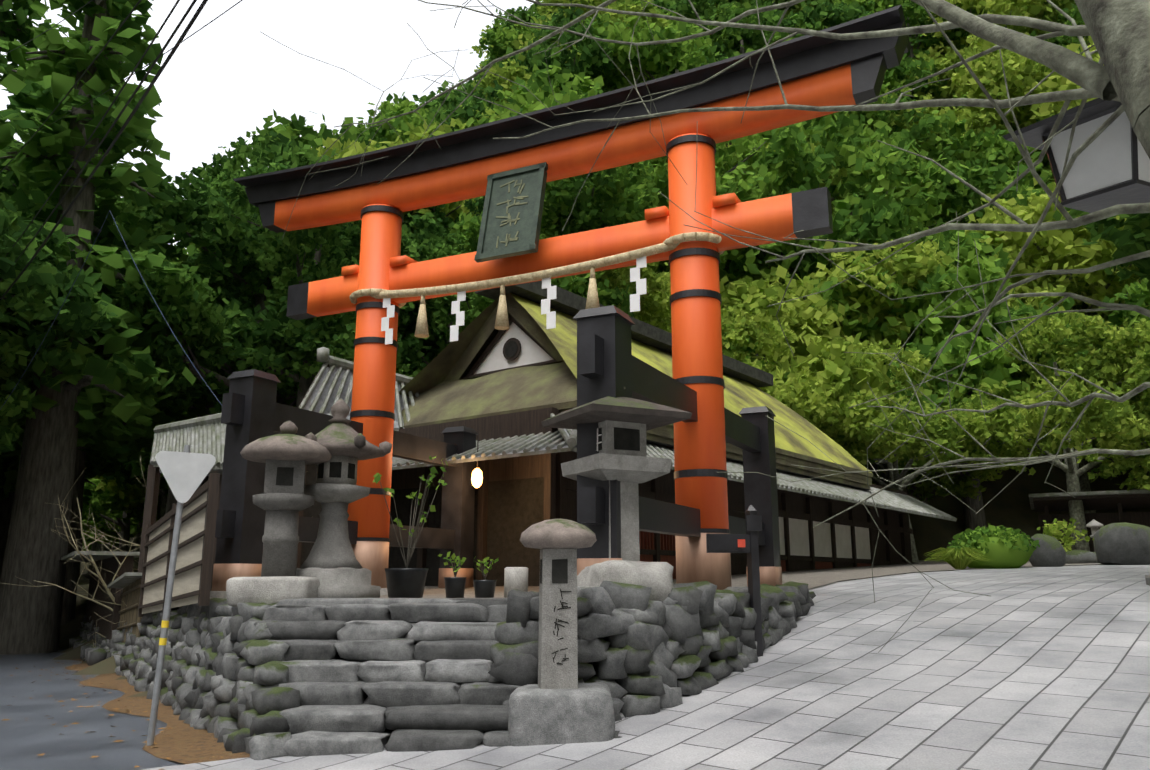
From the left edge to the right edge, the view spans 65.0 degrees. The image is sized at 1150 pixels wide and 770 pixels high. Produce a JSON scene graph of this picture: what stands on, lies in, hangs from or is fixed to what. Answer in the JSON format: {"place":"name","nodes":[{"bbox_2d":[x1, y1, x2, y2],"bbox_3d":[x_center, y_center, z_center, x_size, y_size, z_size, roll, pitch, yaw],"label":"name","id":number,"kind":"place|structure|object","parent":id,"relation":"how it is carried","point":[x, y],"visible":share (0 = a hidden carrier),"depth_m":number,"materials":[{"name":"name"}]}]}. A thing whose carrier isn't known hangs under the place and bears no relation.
{"place":"outdoors","nodes":[
{"label":"outdoors","id":0,"kind":"place"},
{"bbox_2d":[0,650,183,769],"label":"asphalt road","id":1,"kind":"structure","parent":0,"point":[24,744],"depth_m":10.52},
{"bbox_2d":[0,657,249,769],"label":"lane leaf litter","id":2,"kind":"object","parent":1,"relation":"on","point":[177,740],"visible":0.75,"depth_m":9.73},
{"bbox_2d":[147,445,215,745],"bbox_3d":[-4.107,2.095,9.224,0.591,2.982,0.130,7,-14,-31],"label":"road sign","id":3,"kind":"object","parent":2,"relation":"on","point":[185,472],"visible":1,"depth_m":9.34,"materials":[{"name":"metal"}]},
{"bbox_2d":[0,0,241,409],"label":"utility cables","id":4,"kind":"object","parent":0,"point":[177,44],"visible":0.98,"depth_m":14.28,"materials":[{"name":"black paint"}]},
{"bbox_2d":[0,0,541,253],"label":"sky","id":5,"kind":"structure","parent":0,"point":[220,84],"materials":[{"name":"white"}]},
{"bbox_2d":[52,246,1149,697],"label":"terrain","id":6,"kind":"structure","parent":0,"point":[1008,506],"depth_m":51.41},
{"bbox_2d":[7,95,39,187],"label":"tree","id":7,"kind":"object","parent":6,"relation":"on","point":[26,115],"visible":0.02,"depth_m":48.22,"materials":[{"name":"green plant"}]},
{"bbox_2d":[0,0,60,458],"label":"tree","id":8,"kind":"object","parent":6,"relation":"on","point":[16,22],"visible":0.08,"depth_m":32.12,"materials":[{"name":"green plant"}]},
{"bbox_2d":[0,151,71,454],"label":"tree","id":9,"kind":"object","parent":6,"relation":"on","point":[20,398],"visible":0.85,"depth_m":23.13,"materials":[{"name":"green plant"}]},
{"bbox_2d":[0,106,119,577],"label":"tree","id":10,"kind":"object","parent":6,"relation":"on","point":[6,502],"visible":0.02,"depth_m":37.63,"materials":[{"name":"green plant"}]},
{"bbox_2d":[0,5,126,366],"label":"tree","id":11,"kind":"object","parent":6,"relation":"on","point":[41,285],"visible":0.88,"depth_m":22.61,"materials":[{"name":"green plant"}]},
{"bbox_2d":[3,0,190,625],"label":"tree","id":12,"kind":"object","parent":6,"relation":"on","point":[84,460],"visible":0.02,"depth_m":34.48,"materials":[{"name":"green plant"}]},
{"bbox_2d":[0,0,204,654],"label":"tree","id":13,"kind":"object","parent":6,"relation":"on","point":[67,409],"visible":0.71,"depth_m":26.38,"materials":[{"name":"green plant"}]},
{"bbox_2d":[86,478,120,550],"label":"tree","id":14,"kind":"object","parent":6,"relation":"on","point":[100,547],"depth_m":84.28,"materials":[{"name":"green plant"}]},
{"bbox_2d":[82,505,136,573],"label":"tree","id":15,"kind":"object","parent":6,"relation":"on","point":[94,546],"depth_m":102.41,"materials":[{"name":"green plant"}]},
{"bbox_2d":[95,478,142,551],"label":"tree","id":16,"kind":"object","parent":6,"relation":"on","point":[138,539],"depth_m":98.54,"materials":[{"name":"green plant"}]},
{"bbox_2d":[81,477,160,551],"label":"tree","id":17,"kind":"object","parent":6,"relation":"on","point":[104,506],"visible":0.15,"depth_m":73.36,"materials":[{"name":"green plant"}]},
{"bbox_2d":[94,475,166,518],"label":"tree","id":18,"kind":"object","parent":6,"relation":"on","point":[133,491],"visible":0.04,"depth_m":67.33,"materials":[{"name":"green plant"}]},
{"bbox_2d":[61,413,225,665],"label":"wooden shed","id":19,"kind":"structure","parent":6,"relation":"on","point":[141,593],"depth_m":16.33,"materials":[{"name":"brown wood"}]},
{"bbox_2d":[113,405,195,480],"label":"tree","id":20,"kind":"object","parent":6,"relation":"on","point":[135,471],"depth_m":49.65,"materials":[{"name":"green plant"}]},
{"bbox_2d":[102,389,220,514],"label":"tree","id":21,"kind":"object","parent":6,"relation":"on","point":[122,475],"depth_m":56.28,"materials":[{"name":"green plant"}]},
{"bbox_2d":[98,229,248,489],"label":"tree","id":22,"kind":"object","parent":6,"relation":"on","point":[180,412],"depth_m":39.69,"materials":[{"name":"green plant"}]},
{"bbox_2d":[198,197,430,355],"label":"tree","id":23,"kind":"object","parent":6,"relation":"on","point":[232,250],"visible":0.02,"depth_m":37.52,"materials":[{"name":"green plant"}]},
{"bbox_2d":[252,109,416,262],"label":"tree","id":24,"kind":"object","parent":6,"relation":"on","point":[294,128],"visible":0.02,"depth_m":43.14,"materials":[{"name":"green plant"}]},
{"bbox_2d":[213,196,484,316],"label":"tree","id":25,"kind":"object","parent":6,"relation":"on","point":[428,226],"visible":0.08,"depth_m":34.34,"materials":[{"name":"green plant"}]},
{"bbox_2d":[264,232,494,377],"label":"tree","id":26,"kind":"object","parent":6,"relation":"on","point":[474,303],"visible":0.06,"depth_m":32.22,"materials":[{"name":"green plant"}]},
{"bbox_2d":[310,118,482,264],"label":"tree","id":27,"kind":"object","parent":6,"relation":"on","point":[417,133],"visible":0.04,"depth_m":39.93,"materials":[{"name":"green plant"}]},
{"bbox_2d":[332,93,463,146],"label":"tree","id":28,"kind":"object","parent":6,"relation":"on","point":[388,109],"visible":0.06,"depth_m":49.16,"materials":[{"name":"green plant"}]},
{"bbox_2d":[386,93,415,106],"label":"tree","id":29,"kind":"object","parent":6,"relation":"on","point":[389,97],"depth_m":98.06,"materials":[{"name":"green plant"}]},
{"bbox_2d":[402,299,463,376],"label":"tree","id":30,"kind":"object","parent":6,"relation":"on","point":[413,324],"visible":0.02,"depth_m":35.79,"materials":[{"name":"green plant"}]},
{"bbox_2d":[80,580,815,759],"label":"stone retaining walls","id":31,"kind":"structure","parent":6,"relation":"on","point":[225,673],"depth_m":9.57,"materials":[{"name":"stone"}]},
{"bbox_2d":[226,421,331,606],"bbox_3d":[-3.614,1.571,11.166,1.098,2.294,1.100,0,-12,1],"label":"stone lantern","id":32,"kind":"object","parent":31,"relation":"on","point":[287,455],"visible":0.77,"depth_m":10.92,"materials":[{"name":"stone"}]},
{"bbox_2d":[80,560,1100,599],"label":"ground","id":33,"kind":"structure","parent":31,"relation":"on","point":[815,578],"depth_m":23.10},
{"bbox_2d":[4,455,181,662],"bbox_3d":[-8.871,3.594,19.408,6.556,4.914,4.973,0,-12,1],"label":"bare shrub","id":34,"kind":"object","parent":33,"relation":"on","point":[109,593],"visible":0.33,"depth_m":19.89,"materials":[{"name":"grey plant"}]},
{"bbox_2d":[87,126,434,434],"bbox_3d":[-10.376,-0.394,30.709,11.526,15.945,11.499,-8,-15,34],"label":"tree","id":35,"kind":"object","parent":33,"relation":"on","point":[184,327],"visible":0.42,"depth_m":27.77,"materials":[{"name":"green plant"}]},
{"bbox_2d":[95,130,461,413],"bbox_3d":[-10.892,-0.526,35.917,15.960,18.408,15.923,-3,-13,13],"label":"tree","id":36,"kind":"object","parent":33,"relation":"on","point":[260,335],"visible":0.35,"depth_m":31.87,"materials":[{"name":"green plant"}]},
{"bbox_2d":[296,398,391,597],"bbox_3d":[-3.103,1.469,11.688,1.357,2.639,1.314,0,-12,1],"label":"stone lantern","id":37,"kind":"object","parent":33,"relation":"on","point":[331,563],"visible":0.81,"depth_m":11.43,"materials":[{"name":"stone"}]},
{"bbox_2d":[373,456,527,597],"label":"potted plants","id":38,"kind":"object","parent":33,"relation":"on","point":[406,582],"visible":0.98,"depth_m":12.79,"materials":[{"name":"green plant"}]},
{"bbox_2d":[448,159,661,330],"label":"tree","id":39,"kind":"object","parent":33,"relation":"on","point":[621,204],"visible":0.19,"depth_m":34.32,"materials":[{"name":"green plant"}]},
{"bbox_2d":[210,5,910,597],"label":"torii gate","id":40,"kind":"structure","parent":33,"relation":"on","point":[380,285],"depth_m":15.01,"materials":[{"name":"orange paint"}]},
{"bbox_2d":[388,281,956,585],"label":"house","id":41,"kind":"structure","parent":33,"relation":"on","point":[504,394],"depth_m":23.03,"materials":[{"name":"wood"}]},
{"bbox_2d":[297,347,418,567],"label":"teahouse wing","id":42,"kind":"structure","parent":41,"relation":"attached to","point":[331,385],"depth_m":21.85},
{"bbox_2d":[471,435,482,487],"bbox_3d":[-2.004,1.562,18.553,0.240,1.100,0.240,0,-12,1],"label":"entrance lamp","id":43,"kind":"object","parent":41,"relation":"attached to","point":[477,478],"visible":1,"depth_m":18.40,"materials":[{"name":"white"}]},
{"bbox_2d":[721,306,903,463],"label":"tree","id":44,"kind":"object","parent":33,"relation":"on","point":[743,326],"visible":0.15,"depth_m":37.97,"materials":[{"name":"green plant"}]},
{"bbox_2d":[720,262,967,467],"bbox_3d":[9.873,1.999,45.783,16.553,17.670,17.033,9,-15,-35],"label":"tree","id":45,"kind":"object","parent":33,"relation":"on","point":[835,371],"visible":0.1,"depth_m":40.70,"materials":[{"name":"green plant"}]},
{"bbox_2d":[760,250,1029,485],"bbox_3d":[15.077,1.880,45.254,13.618,17.665,14.463,7,-14,-31],"label":"tree","id":46,"kind":"object","parent":33,"relation":"on","point":[930,345],"visible":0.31,"depth_m":44.64,"materials":[{"name":"green plant"}]},
{"bbox_2d":[782,338,1068,572],"bbox_3d":[13.926,3.631,39.769,12.628,11.923,12.822,1,-12,-4],"label":"tree","id":47,"kind":"object","parent":33,"relation":"on","point":[979,431],"visible":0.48,"depth_m":37.22,"materials":[{"name":"green plant"}]},
{"bbox_2d":[938,308,1149,551],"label":"tree","id":48,"kind":"object","parent":33,"relation":"on","point":[1099,421],"visible":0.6,"depth_m":37.55,"materials":[{"name":"green plant"}]},
{"bbox_2d":[1050,314,1149,490],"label":"tree","id":49,"kind":"object","parent":33,"relation":"on","point":[1124,337],"visible":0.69,"depth_m":37.44,"materials":[{"name":"green plant"}]},
{"bbox_2d":[1054,278,1149,475],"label":"tree","id":50,"kind":"object","parent":33,"relation":"on","point":[1138,293],"visible":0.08,"depth_m":49.05,"materials":[{"name":"green plant"}]},
{"bbox_2d":[541,387,691,602],"bbox_3d":[0.472,1.282,10.536,1.317,2.766,1.424,6,-14,-26],"label":"stone lantern","id":51,"kind":"object","parent":31,"relation":"on","point":[625,424],"visible":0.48,"depth_m":10.27,"materials":[{"name":"stone"}]},
{"bbox_2d":[405,80,522,142],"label":"tree","id":52,"kind":"object","parent":6,"relation":"on","point":[466,112],"visible":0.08,"depth_m":51.04,"materials":[{"name":"green plant"}]},
{"bbox_2d":[367,100,603,223],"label":"tree","id":53,"kind":"object","parent":6,"relation":"on","point":[489,112],"depth_m":46.21,"materials":[{"name":"green plant"}]},
{"bbox_2d":[412,58,559,119],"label":"tree","id":54,"kind":"object","parent":6,"relation":"on","point":[453,94],"visible":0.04,"depth_m":75.26,"materials":[{"name":"green plant"}]},
{"bbox_2d":[470,25,504,73],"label":"tree","id":55,"kind":"object","parent":6,"relation":"on","point":[475,48],"depth_m":123.04,"materials":[{"name":"green plant"}]},
{"bbox_2d":[459,54,550,111],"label":"tree","id":56,"kind":"object","parent":6,"relation":"on","point":[514,71],"visible":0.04,"depth_m":57.33,"materials":[{"name":"green plant"}]},
{"bbox_2d":[475,20,540,64],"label":"tree","id":57,"kind":"object","parent":6,"relation":"on","point":[498,40],"visible":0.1,"depth_m":83.55,"materials":[{"name":"green plant"}]},
{"bbox_2d":[492,0,585,34],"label":"tree","id":58,"kind":"object","parent":6,"relation":"on","point":[524,14],"visible":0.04,"depth_m":105.75,"materials":[{"name":"green plant"}]},
{"bbox_2d":[497,6,649,94],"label":"tree","id":59,"kind":"object","parent":6,"relation":"on","point":[593,65],"visible":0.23,"depth_m":67.46,"materials":[{"name":"green plant"}]},
{"bbox_2d":[427,58,731,284],"bbox_3d":[-0.506,-7.934,51.247,19.941,20.898,17.623,2,-12,-8],"label":"tree","id":60,"kind":"object","parent":6,"relation":"on","point":[525,99],"visible":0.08,"depth_m":48.42,"materials":[{"name":"green plant"}]},
{"bbox_2d":[506,0,673,89],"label":"tree","id":61,"kind":"object","parent":6,"relation":"on","point":[649,8],"visible":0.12,"depth_m":74.62,"materials":[{"name":"green plant"}]},
{"bbox_2d":[574,0,690,41],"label":"tree","id":62,"kind":"object","parent":6,"relation":"on","point":[687,30],"depth_m":83.04,"materials":[{"name":"green plant"}]},
{"bbox_2d":[581,261,723,353],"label":"tree","id":63,"kind":"object","parent":6,"relation":"on","point":[655,311],"visible":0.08,"depth_m":37.37,"materials":[{"name":"green plant"}]},
{"bbox_2d":[639,26,690,82],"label":"tree","id":64,"kind":"object","parent":6,"relation":"on","point":[674,50],"visible":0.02,"depth_m":73.35,"materials":[{"name":"green plant"}]},
{"bbox_2d":[569,13,777,152],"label":"tree","id":65,"kind":"object","parent":6,"relation":"on","point":[648,54],"visible":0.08,"depth_m":69.69,"materials":[{"name":"green plant"}]},
{"bbox_2d":[574,122,819,303],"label":"tree","id":66,"kind":"object","parent":6,"relation":"on","point":[731,180],"visible":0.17,"depth_m":50.61,"materials":[{"name":"green plant"}]},
{"bbox_2d":[604,0,790,65],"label":"tree","id":67,"kind":"object","parent":6,"relation":"on","point":[685,10],"visible":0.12,"depth_m":85.32,"materials":[{"name":"green plant"}]},
{"bbox_2d":[629,294,776,386],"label":"tree","id":68,"kind":"object","parent":6,"relation":"on","point":[748,349],"depth_m":44.13,"materials":[{"name":"green plant"}]},
{"bbox_2d":[691,0,776,47],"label":"tree","id":69,"kind":"object","parent":6,"relation":"on","point":[711,11],"visible":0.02,"depth_m":88.99,"materials":[{"name":"green plant"}]},
{"bbox_2d":[652,133,856,270],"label":"tree","id":70,"kind":"object","parent":6,"relation":"on","point":[842,172],"depth_m":56.21,"materials":[{"name":"green plant"}]},
{"bbox_2d":[685,0,827,60],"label":"tree","id":71,"kind":"object","parent":6,"relation":"on","point":[732,10],"visible":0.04,"depth_m":80.97,"materials":[{"name":"green plant"}]},
{"bbox_2d":[715,1,824,19],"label":"tree","id":72,"kind":"object","parent":6,"relation":"on","point":[796,10],"depth_m":95.42,"materials":[{"name":"green plant"}]},
{"bbox_2d":[716,0,875,33],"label":"tree","id":73,"kind":"object","parent":6,"relation":"on","point":[829,11],"visible":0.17,"depth_m":86.34,"materials":[{"name":"green plant"}]},
{"bbox_2d":[768,0,833,14],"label":"tree","id":74,"kind":"object","parent":6,"relation":"on","point":[793,6],"visible":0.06,"depth_m":97.75,"materials":[{"name":"green plant"}]},
{"bbox_2d":[724,70,893,167],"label":"tree","id":75,"kind":"object","parent":6,"relation":"on","point":[888,74],"depth_m":64.12,"materials":[{"name":"green plant"}]},
{"bbox_2d":[720,234,957,370],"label":"tree","id":76,"kind":"object","parent":6,"relation":"on","point":[911,264],"visible":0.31,"depth_m":45.52,"materials":[{"name":"green plant"}]},
{"bbox_2d":[719,111,963,290],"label":"tree","id":77,"kind":"object","parent":6,"relation":"on","point":[875,203],"visible":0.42,"depth_m":53.08,"materials":[{"name":"green plant"}]},
{"bbox_2d":[814,0,893,14],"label":"tree","id":78,"kind":"object","parent":6,"relation":"on","point":[880,5],"visible":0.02,"depth_m":92.14,"materials":[{"name":"green plant"}]},
{"bbox_2d":[784,9,950,99],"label":"tree","id":79,"kind":"object","parent":6,"relation":"on","point":[902,70],"visible":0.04,"depth_m":81.61,"materials":[{"name":"green plant"}]},
{"bbox_2d":[841,94,942,159],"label":"tree","id":80,"kind":"object","parent":6,"relation":"on","point":[881,114],"visible":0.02,"depth_m":71.85,"materials":[{"name":"green plant"}]},
{"bbox_2d":[821,141,962,228],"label":"tree","id":81,"kind":"object","parent":6,"relation":"on","point":[949,189],"depth_m":63.65,"materials":[{"name":"green plant"}]},
{"bbox_2d":[844,87,983,153],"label":"tree","id":82,"kind":"object","parent":6,"relation":"on","point":[929,110],"depth_m":73.08,"materials":[{"name":"green plant"}]},
{"bbox_2d":[874,0,995,108],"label":"tree","id":83,"kind":"object","parent":6,"relation":"on","point":[919,13],"visible":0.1,"depth_m":90.67,"materials":[{"name":"green plant"}]},
{"bbox_2d":[898,41,1018,125],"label":"tree","id":84,"kind":"object","parent":6,"relation":"on","point":[941,63],"visible":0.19,"depth_m":80.92,"materials":[{"name":"green plant"}]},
{"bbox_2d":[911,10,1012,58],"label":"tree","id":85,"kind":"object","parent":6,"relation":"on","point":[924,45],"depth_m":94.53,"materials":[{"name":"green plant"}]},
{"bbox_2d":[890,110,1050,243],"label":"tree","id":86,"kind":"object","parent":6,"relation":"on","point":[980,174],"visible":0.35,"depth_m":68.08,"materials":[{"name":"green plant"}]},
{"bbox_2d":[853,211,1100,529],"bbox_3d":[22.093,-0.293,52.341,14.476,18.920,15.374,3,-13,-15],"label":"tree","id":87,"kind":"object","parent":6,"relation":"on","point":[973,520],"visible":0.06,"depth_m":49.37,"materials":[{"name":"green plant"}]},
{"bbox_2d":[910,47,1079,248],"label":"tree","id":88,"kind":"object","parent":6,"relation":"on","point":[1017,68],"visible":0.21,"depth_m":72.76,"materials":[{"name":"green plant"}]},
{"bbox_2d":[913,0,1090,61],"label":"tree","id":89,"kind":"object","parent":6,"relation":"on","point":[1003,7],"visible":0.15,"depth_m":84.28,"materials":[{"name":"green plant"}]},
{"bbox_2d":[955,140,1053,255],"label":"tree","id":90,"kind":"object","parent":6,"relation":"on","point":[1004,145],"visible":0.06,"depth_m":69.91,"materials":[{"name":"green plant"}]},
{"bbox_2d":[948,250,1097,308],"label":"tree","id":91,"kind":"object","parent":6,"relation":"on","point":[1072,287],"visible":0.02,"depth_m":54.27,"materials":[{"name":"green plant"}]},
{"bbox_2d":[949,40,1097,187],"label":"tree","id":92,"kind":"object","parent":6,"relation":"on","point":[1039,165],"visible":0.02,"depth_m":71.56,"materials":[{"name":"green plant"}]},
{"bbox_2d":[981,0,1088,55],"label":"tree","id":93,"kind":"object","parent":6,"relation":"on","point":[1052,16],"visible":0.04,"depth_m":82.08,"materials":[{"name":"green plant"}]},
{"bbox_2d":[925,489,1149,585],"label":"garden edge","id":94,"kind":"object","parent":6,"relation":"on","point":[1119,537],"visible":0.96,"depth_m":28.47,"materials":[{"name":"green plant"}]},
{"bbox_2d":[972,277,1102,512],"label":"tree","id":95,"kind":"object","parent":6,"relation":"on","point":[1084,483],"visible":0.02,"depth_m":51.31,"materials":[{"name":"green plant"}]},
{"bbox_2d":[965,177,1142,460],"bbox_3d":[31.725,-4.234,57.524,17.315,18.352,16.827,-8,-15,33],"label":"tree","id":96,"kind":"object","parent":6,"relation":"on","point":[1043,249],"visible":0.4,"depth_m":53.56,"materials":[{"name":"green plant"}]},
{"bbox_2d":[1030,4,1089,48],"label":"tree","id":97,"kind":"object","parent":6,"relation":"on","point":[1074,14],"visible":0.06,"depth_m":79.05,"materials":[{"name":"green plant"}]},
{"bbox_2d":[1031,36,1103,121],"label":"tree","id":98,"kind":"object","parent":6,"relation":"on","point":[1055,81],"visible":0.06,"depth_m":22.37,"materials":[{"name":"green plant"}]},
{"bbox_2d":[1052,207,1149,291],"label":"tree","id":99,"kind":"object","parent":6,"relation":"on","point":[1132,237],"visible":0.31,"depth_m":17.63,"materials":[{"name":"green plant"}]},
{"bbox_2d":[1061,258,1148,349],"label":"tree","id":100,"kind":"object","parent":6,"relation":"on","point":[1083,305],"visible":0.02,"depth_m":59.04,"materials":[{"name":"green plant"}]},
{"bbox_2d":[140,565,1149,769],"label":"paved road","id":101,"kind":"structure","parent":0,"point":[1033,668],"depth_m":8.93,"materials":[{"name":"stone"}]},
{"bbox_2d":[254,598,620,756],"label":"stone steps","id":102,"kind":"structure","parent":101,"relation":"on","point":[370,675],"depth_m":8.71,"materials":[{"name":"stone"}]},
{"bbox_2d":[520,519,596,688],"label":"stone pillar","id":103,"kind":"structure","parent":102,"relation":"on","point":[558,543],"depth_m":8.36,"materials":[{"name":"stone"}]},
{"bbox_2d":[261,0,1149,652],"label":"tree branches","id":104,"kind":"object","parent":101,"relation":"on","point":[1117,32],"visible":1,"depth_m":5.08,"materials":[{"name":"grey plant"}]},
{"bbox_2d":[1002,98,1149,212],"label":"hanging lantern","id":105,"kind":"object","parent":104,"relation":"hanging from","point":[1110,167],"visible":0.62,"depth_m":4.91,"materials":[{"name":"white paint"}]},
{"bbox_2d":[706,505,762,656],"bbox_3d":[2.051,2.496,11.557,0.725,1.920,0.161,2,-12,-9],"label":"finger signpost","id":106,"kind":"object","parent":101,"relation":"on","point":[747,542],"visible":1,"depth_m":11.61,"materials":[{"name":"black paint"}]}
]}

